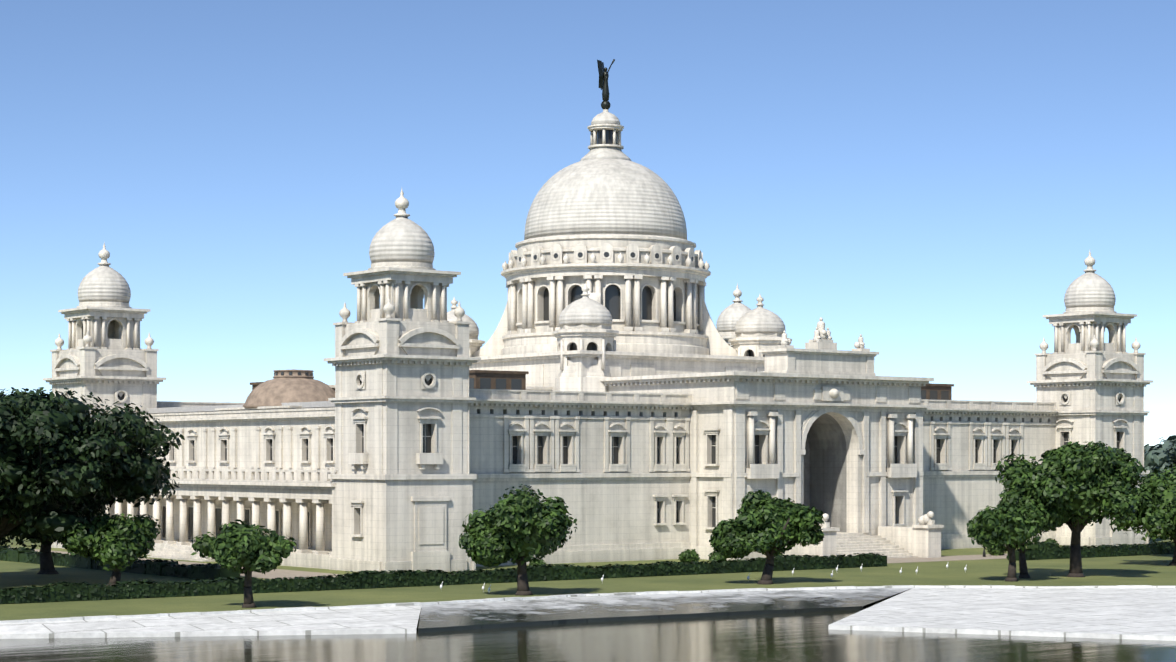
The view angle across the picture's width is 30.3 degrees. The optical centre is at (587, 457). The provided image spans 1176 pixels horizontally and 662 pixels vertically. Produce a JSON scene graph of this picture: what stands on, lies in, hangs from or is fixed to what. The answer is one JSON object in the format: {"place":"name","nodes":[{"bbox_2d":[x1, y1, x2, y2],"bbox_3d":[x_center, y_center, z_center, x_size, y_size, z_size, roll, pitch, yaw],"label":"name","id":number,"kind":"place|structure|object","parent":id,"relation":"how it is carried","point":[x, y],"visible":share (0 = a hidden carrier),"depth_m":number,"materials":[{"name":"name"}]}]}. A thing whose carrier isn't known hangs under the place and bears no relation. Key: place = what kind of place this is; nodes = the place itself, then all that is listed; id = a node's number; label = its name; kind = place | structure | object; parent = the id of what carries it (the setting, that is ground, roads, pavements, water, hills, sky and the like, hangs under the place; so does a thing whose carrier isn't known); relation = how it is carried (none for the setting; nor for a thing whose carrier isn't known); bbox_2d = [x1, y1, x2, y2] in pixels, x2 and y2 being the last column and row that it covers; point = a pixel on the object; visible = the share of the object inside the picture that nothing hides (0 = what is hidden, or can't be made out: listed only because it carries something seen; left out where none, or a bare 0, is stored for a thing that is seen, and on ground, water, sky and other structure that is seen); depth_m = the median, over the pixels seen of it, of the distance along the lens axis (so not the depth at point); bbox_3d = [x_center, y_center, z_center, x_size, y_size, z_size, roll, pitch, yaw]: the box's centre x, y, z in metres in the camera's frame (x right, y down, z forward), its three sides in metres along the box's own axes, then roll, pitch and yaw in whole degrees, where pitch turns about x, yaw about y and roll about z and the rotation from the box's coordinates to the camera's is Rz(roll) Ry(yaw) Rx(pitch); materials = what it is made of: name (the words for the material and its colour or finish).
{"place":"outdoors","nodes":[
{"label":"outdoors","id":0,"kind":"place"},
{"bbox_2d":[0,605,421,638],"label":"pond bank","id":1,"kind":"structure","parent":0,"point":[384,620],"depth_m":130.57,"materials":[{"name":"white stone"}]},
{"bbox_2d":[9,547,1007,579],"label":"garden path","id":2,"kind":"structure","parent":0,"point":[278,573],"depth_m":204.52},
{"bbox_2d":[0,589,1175,661],"bbox_3d":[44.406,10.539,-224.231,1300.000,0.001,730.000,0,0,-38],"label":"pond water","id":3,"kind":"structure","parent":0,"point":[799,637],"depth_m":121.33,"materials":[{"name":"grey liquid"}]},
{"bbox_2d":[418,587,913,632],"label":"stone embankment","id":4,"kind":"structure","parent":3,"relation":"in","point":[500,614],"depth_m":146.58,"materials":[{"name":"white stone"}]},
{"bbox_2d":[828,587,1175,640],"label":"stone embankment","id":5,"kind":"structure","parent":3,"relation":"in","point":[1130,613],"depth_m":140.92,"materials":[{"name":"white stone"}]},
{"bbox_2d":[0,530,1175,620],"bbox_3d":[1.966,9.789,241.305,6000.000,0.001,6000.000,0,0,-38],"label":"lawn","id":6,"kind":"structure","parent":0,"point":[1155,570],"depth_m":171.90,"materials":[{"name":"green plant"}]},
{"bbox_2d":[0,492,122,573],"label":"tree","id":7,"kind":"object","parent":6,"relation":"on","point":[46,564],"visible":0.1,"depth_m":182.34,"materials":[{"name":"green plant"}]},
{"bbox_2d":[0,387,184,549],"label":"rain tree","id":8,"kind":"object","parent":6,"relation":"on","point":[53,448],"visible":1,"depth_m":161.79,"materials":[{"name":"green plant"}]},
{"bbox_2d":[61,511,160,585],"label":"lawn tree","id":9,"kind":"object","parent":6,"relation":"on","point":[114,542],"visible":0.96,"depth_m":161.73,"materials":[{"name":"green plant"}]},
{"bbox_2d":[0,545,239,580],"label":"hedge","id":10,"kind":"object","parent":6,"relation":"on","point":[173,568],"visible":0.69,"depth_m":183.33,"materials":[{"name":"green plant"}]},
{"bbox_2d":[190,519,296,607],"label":"lawn tree","id":11,"kind":"object","parent":6,"relation":"on","point":[249,549],"visible":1,"depth_m":140.34,"materials":[{"name":"green plant"}]},
{"bbox_2d":[0,553,886,603],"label":"hedge","id":12,"kind":"object","parent":6,"relation":"on","point":[63,591],"visible":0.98,"depth_m":164.62,"materials":[{"name":"green plant"}]},
{"bbox_2d":[459,484,576,595],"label":"lawn tree","id":13,"kind":"object","parent":6,"relation":"on","point":[520,528],"visible":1,"depth_m":152.68,"materials":[{"name":"green plant"}]},
{"bbox_2d":[529,558,545,566],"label":"shrub","id":14,"kind":"object","parent":6,"relation":"on","point":[538,562],"visible":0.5,"depth_m":186.84,"materials":[{"name":"green plant"}]},
{"bbox_2d":[0,585,1175,622],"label":"pond kerb","id":15,"kind":"structure","parent":6,"relation":"on","point":[482,600],"depth_m":151.28,"materials":[{"name":"white stone"}]},
{"bbox_2d":[43,59,1152,572],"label":"victoria memorial marble","id":16,"kind":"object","parent":6,"relation":"on","point":[617,391],"visible":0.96,"depth_m":214.49,"materials":[{"name":"grey stone"}]},
{"bbox_2d":[68,130,1120,546],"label":"victoria memorial windows","id":17,"kind":"structure","parent":16,"relation":"in","point":[612,292],"depth_m":221.09,"materials":[{"name":"grey"}]},
{"bbox_2d":[678,549,699,562],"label":"shrub","id":18,"kind":"object","parent":6,"relation":"on","point":[688,555],"visible":0.77,"depth_m":198.46,"materials":[{"name":"green plant"}]},
{"bbox_2d":[708,550,726,561],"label":"shrub","id":19,"kind":"object","parent":6,"relation":"on","point":[714,555],"visible":0.54,"depth_m":199.86,"materials":[{"name":"green plant"}]},
{"bbox_2d":[709,489,823,584],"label":"lawn tree","id":20,"kind":"object","parent":6,"relation":"on","point":[769,526],"visible":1,"depth_m":167.39,"materials":[{"name":"green plant"}]},
{"bbox_2d":[987,545,1005,555],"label":"shrub","id":21,"kind":"object","parent":6,"relation":"on","point":[996,552],"visible":0.33,"depth_m":217.07,"materials":[{"name":"green plant"}]},
{"bbox_2d":[967,503,1049,581],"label":"lawn tree","id":22,"kind":"object","parent":6,"relation":"on","point":[1012,528],"visible":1,"depth_m":170.86,"materials":[{"name":"green plant"}]},
{"bbox_2d":[997,486,1063,577],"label":"lawn tree","id":23,"kind":"object","parent":6,"relation":"on","point":[1010,498],"visible":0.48,"depth_m":175.48,"materials":[{"name":"green plant"}]},
{"bbox_2d":[1045,538,1058,545],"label":"shrub","id":24,"kind":"object","parent":6,"relation":"on","point":[1049,540],"visible":0.31,"depth_m":229.08,"materials":[{"name":"green plant"}]},
{"bbox_2d":[994,441,1146,576],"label":"lawn tree","id":25,"kind":"object","parent":6,"relation":"on","point":[1081,487],"visible":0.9,"depth_m":175.47,"materials":[{"name":"green plant"}]},
{"bbox_2d":[1006,541,1174,560],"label":"hedge","id":26,"kind":"object","parent":6,"relation":"on","point":[1043,550],"visible":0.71,"depth_m":213.87,"materials":[{"name":"green plant"}]},
{"bbox_2d":[1107,471,1175,565],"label":"tree","id":27,"kind":"object","parent":6,"relation":"on","point":[1155,515],"visible":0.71,"depth_m":195.39,"materials":[{"name":"green plant"}]},
{"bbox_2d":[1137,463,1175,486],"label":"tree","id":28,"kind":"object","parent":6,"relation":"on","point":[1169,474],"visible":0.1,"depth_m":212.29,"materials":[{"name":"green plant"}]},
{"bbox_2d":[1144,435,1175,476],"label":"tree","id":29,"kind":"object","parent":6,"relation":"on","point":[1161,455],"visible":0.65,"depth_m":317.79,"materials":[{"name":"green plant"}]},
{"bbox_2d":[0,0,1175,446],"label":"sky","id":30,"kind":"structure","parent":0,"point":[928,181],"materials":[{"name":"blue"}]}
]}

